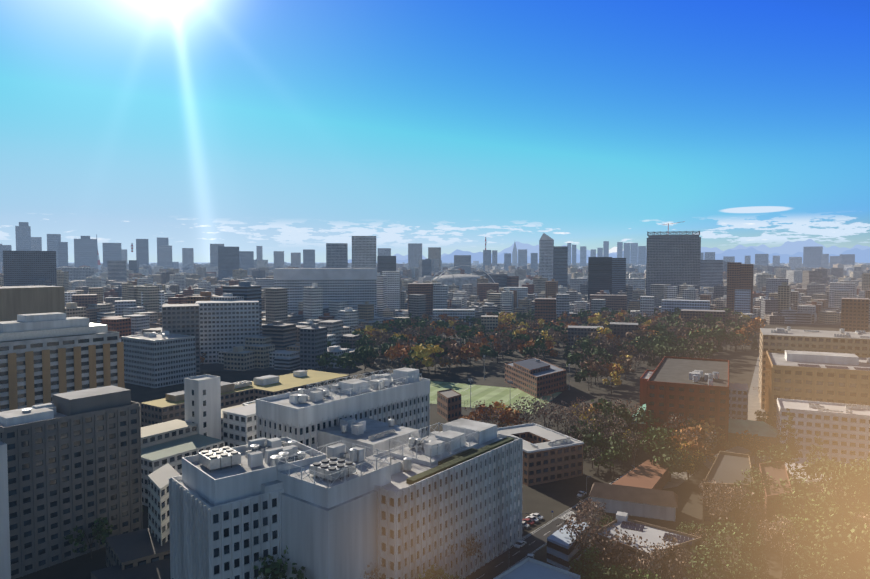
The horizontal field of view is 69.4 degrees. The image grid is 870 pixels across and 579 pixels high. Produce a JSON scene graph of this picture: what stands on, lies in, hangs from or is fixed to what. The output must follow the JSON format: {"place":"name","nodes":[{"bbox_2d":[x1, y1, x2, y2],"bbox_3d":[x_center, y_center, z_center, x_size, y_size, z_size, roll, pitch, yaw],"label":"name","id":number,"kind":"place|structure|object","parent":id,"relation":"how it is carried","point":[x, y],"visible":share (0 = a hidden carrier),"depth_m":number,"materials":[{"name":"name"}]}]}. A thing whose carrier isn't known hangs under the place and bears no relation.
{"place":"outdoors","nodes":[
{"label":"outdoors","id":0,"kind":"place"},
{"bbox_2d":[0,0,869,261],"label":"sky","id":1,"kind":"structure","parent":0,"point":[288,126],"materials":[{"name":"blue"}]},
{"bbox_2d":[16,322,869,578],"bbox_3d":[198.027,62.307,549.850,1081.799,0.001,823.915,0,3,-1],"label":"campus ground","id":2,"kind":"structure","parent":0,"point":[557,498],"depth_m":356.03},
{"bbox_2d":[84,528,97,558],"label":"tree","id":3,"kind":"object","parent":2,"relation":"on","point":[90,543],"visible":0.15,"depth_m":183.03,"materials":[{"name":"brown plant"}]},
{"bbox_2d":[64,505,143,552],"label":"trees","id":4,"kind":"object","parent":2,"relation":"on","point":[104,532],"visible":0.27,"depth_m":183.56,"materials":[{"name":"green plant"}]},
{"bbox_2d":[323,341,366,374],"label":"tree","id":5,"kind":"object","parent":2,"relation":"on","point":[349,365],"visible":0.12,"depth_m":466.27,"materials":[{"name":"plant"}]},
{"bbox_2d":[169,367,522,578],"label":"hospital building","id":6,"kind":"structure","parent":2,"relation":"on","point":[352,478],"depth_m":157.58,"materials":[{"name":"concrete"}]},
{"bbox_2d":[316,337,380,368],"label":"trees","id":7,"kind":"object","parent":2,"relation":"on","point":[348,358],"visible":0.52,"depth_m":467.57,"materials":[{"name":"green plant"}]},
{"bbox_2d":[256,534,482,578],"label":"trees","id":8,"kind":"object","parent":2,"relation":"on","point":[432,572],"visible":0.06,"depth_m":151.80,"materials":[{"name":"green plant"}]},
{"bbox_2d":[468,379,472,408],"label":"floodlight mast","id":9,"kind":"object","parent":2,"relation":"on","point":[471,380],"visible":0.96,"depth_m":369.42,"materials":[{"name":"metal"}]},
{"bbox_2d":[522,521,529,527],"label":"parked car","id":10,"kind":"object","parent":2,"relation":"on","point":[525,524],"visible":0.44,"depth_m":204.53,"materials":[{"name":"white metal"}]},
{"bbox_2d":[522,518,533,524],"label":"parked car","id":11,"kind":"object","parent":2,"relation":"on","point":[528,521],"visible":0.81,"depth_m":206.92,"materials":[{"name":"red metal"}]},
{"bbox_2d":[525,515,538,522],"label":"parked car","id":12,"kind":"object","parent":2,"relation":"on","point":[534,519],"visible":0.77,"depth_m":209.19,"materials":[{"name":"white metal"}]},
{"bbox_2d":[530,513,542,519],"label":"parked car","id":13,"kind":"object","parent":2,"relation":"on","point":[538,516],"visible":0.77,"depth_m":211.46,"materials":[{"name":"white metal"}]},
{"bbox_2d":[254,406,827,578],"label":"trees","id":14,"kind":"object","parent":2,"relation":"on","point":[692,450],"visible":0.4,"depth_m":245.97,"materials":[{"name":"green plant"}]},
{"bbox_2d":[458,391,633,432],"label":"trees","id":15,"kind":"object","parent":2,"relation":"on","point":[501,411],"visible":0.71,"depth_m":308.73,"materials":[{"name":"green plant"}]},
{"bbox_2d":[478,397,630,436],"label":"field edge trees","id":16,"kind":"object","parent":2,"relation":"on","point":[528,418],"visible":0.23,"depth_m":310.00,"materials":[{"name":"plant"}]},
{"bbox_2d":[361,313,759,393],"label":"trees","id":17,"kind":"object","parent":2,"relation":"on","point":[625,372],"visible":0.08,"depth_m":537.51,"materials":[{"name":"brown plant"}]},
{"bbox_2d":[348,307,765,384],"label":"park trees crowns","id":18,"kind":"object","parent":17,"relation":"attached to","point":[661,339],"visible":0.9,"depth_m":586.13,"materials":[{"name":"green plant"}]},
{"bbox_2d":[577,491,585,496],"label":"car","id":19,"kind":"object","parent":2,"relation":"on","point":[581,493],"visible":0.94,"depth_m":231.85,"materials":[{"name":"grey metal"}]},
{"bbox_2d":[556,498,723,578],"bbox_3d":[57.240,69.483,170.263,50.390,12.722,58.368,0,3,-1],"label":"trees","id":20,"kind":"object","parent":2,"relation":"on","point":[619,572],"visible":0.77,"depth_m":165.21,"materials":[{"name":"green plant"}]},
{"bbox_2d":[568,398,728,481],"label":"trees","id":21,"kind":"object","parent":2,"relation":"on","point":[654,434],"visible":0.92,"depth_m":263.19,"materials":[{"name":"green plant"}]},
{"bbox_2d":[437,326,869,578],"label":"buildings","id":22,"kind":"structure","parent":2,"relation":"on","point":[815,382],"depth_m":277.75,"materials":[{"name":"beige tile"}]},
{"bbox_2d":[616,511,692,544],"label":"solar house roof","id":23,"kind":"object","parent":22,"relation":"on","point":[622,517],"visible":0.85,"depth_m":180.47,"materials":[{"name":"grey"}]},
{"bbox_2d":[522,355,851,537],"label":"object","id":24,"kind":"structure","parent":2,"relation":"on","point":[753,407],"depth_m":349.15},
{"bbox_2d":[721,430,771,455],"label":"yard tree crowns","id":25,"kind":"object","parent":24,"relation":"on","point":[752,447],"visible":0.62,"depth_m":271.33,"materials":[{"name":"orange plant"}]},
{"bbox_2d":[753,386,774,426],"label":"avenue tree crowns","id":26,"kind":"object","parent":24,"relation":"on","point":[769,420],"visible":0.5,"depth_m":316.70,"materials":[{"name":"plant"}]},
{"bbox_2d":[586,410,818,474],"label":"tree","id":27,"kind":"object","parent":2,"relation":"on","point":[781,442],"visible":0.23,"depth_m":257.82,"materials":[{"name":"plant"}]},
{"bbox_2d":[685,443,869,578],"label":"trees","id":28,"kind":"object","parent":2,"relation":"on","point":[847,474],"visible":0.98,"depth_m":175.32,"materials":[{"name":"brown plant"}]},
{"bbox_2d":[68,262,869,371],"bbox_3d":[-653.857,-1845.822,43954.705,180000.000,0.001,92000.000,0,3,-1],"label":"ground","id":29,"kind":"structure","parent":0,"point":[212,367],"depth_m":519.40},
{"bbox_2d":[0,285,349,578],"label":"buildings","id":30,"kind":"structure","parent":29,"relation":"on","point":[83,446],"depth_m":197.73,"materials":[{"name":"grey concrete"}]},
{"bbox_2d":[200,349,244,362],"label":"tree crowns","id":31,"kind":"object","parent":29,"relation":"on","point":[202,358],"visible":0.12,"depth_m":502.67,"materials":[{"name":"green plant"}]},
{"bbox_2d":[96,234,486,269],"bbox_3d":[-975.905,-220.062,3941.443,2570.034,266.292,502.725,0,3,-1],"label":"lattice masts","id":32,"kind":"object","parent":29,"relation":"on","point":[99,263],"visible":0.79,"depth_m":4124.20,"materials":[{"name":"red"}]},
{"bbox_2d":[0,222,868,372],"bbox_3d":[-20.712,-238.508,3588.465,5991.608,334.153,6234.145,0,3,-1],"label":"skyline","id":33,"kind":"structure","parent":29,"relation":"on","point":[214,328],"depth_m":1133.11},
{"bbox_2d":[540,221,699,239],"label":"rooftop structures","id":34,"kind":"object","parent":33,"relation":"on","point":[544,236],"visible":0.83,"depth_m":1309.82,"materials":[{"name":"painted steel"},{"name":"metal"}]},
{"bbox_2d":[0,273,869,370],"bbox_3d":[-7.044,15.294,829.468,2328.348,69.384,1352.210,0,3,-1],"label":"city","id":35,"kind":"object","parent":29,"relation":"on","point":[285,340],"visible":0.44,"depth_m":829.19},
{"bbox_2d":[0,259,869,297],"bbox_3d":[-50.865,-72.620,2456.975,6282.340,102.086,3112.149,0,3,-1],"label":"city","id":36,"kind":"object","parent":29,"relation":"on","point":[806,281],"visible":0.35,"depth_m":1948.32},
{"bbox_2d":[431,265,494,291],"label":"stadium","id":37,"kind":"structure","parent":29,"relation":"on","point":[457,279],"depth_m":1389.82},
{"bbox_2d":[68,260,869,273],"bbox_3d":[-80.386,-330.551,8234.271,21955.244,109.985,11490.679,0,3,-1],"label":"city","id":38,"kind":"object","parent":29,"relation":"on","point":[642,268],"visible":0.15,"depth_m":4942.34},
{"bbox_2d":[512,242,516,264],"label":"skyscraper","id":39,"kind":"structure","parent":29,"relation":"on","point":[514,256],"depth_m":6315.22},
{"bbox_2d":[430,381,561,413],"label":"sports field","id":40,"kind":"structure","parent":0,"point":[494,394],"depth_m":409.64,"materials":[{"name":"green plant"},{"name":"white line paint"}]},
{"bbox_2d":[463,468,634,578],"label":"service road","id":41,"kind":"structure","parent":0,"point":[512,555],"depth_m":188.90,"materials":[{"name":"grey asphalt"}]},
{"bbox_2d":[514,540,525,547],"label":"car","id":42,"kind":"object","parent":41,"relation":"on","point":[519,543],"visible":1,"depth_m":190.54,"materials":[{"name":"grey metal"}]},
{"bbox_2d":[348,239,869,262],"bbox_3d":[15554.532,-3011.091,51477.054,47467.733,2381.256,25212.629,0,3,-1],"label":"mountains","id":43,"kind":"structure","parent":0,"point":[785,251],"depth_m":51671.02,"materials":[{"name":"blue"}]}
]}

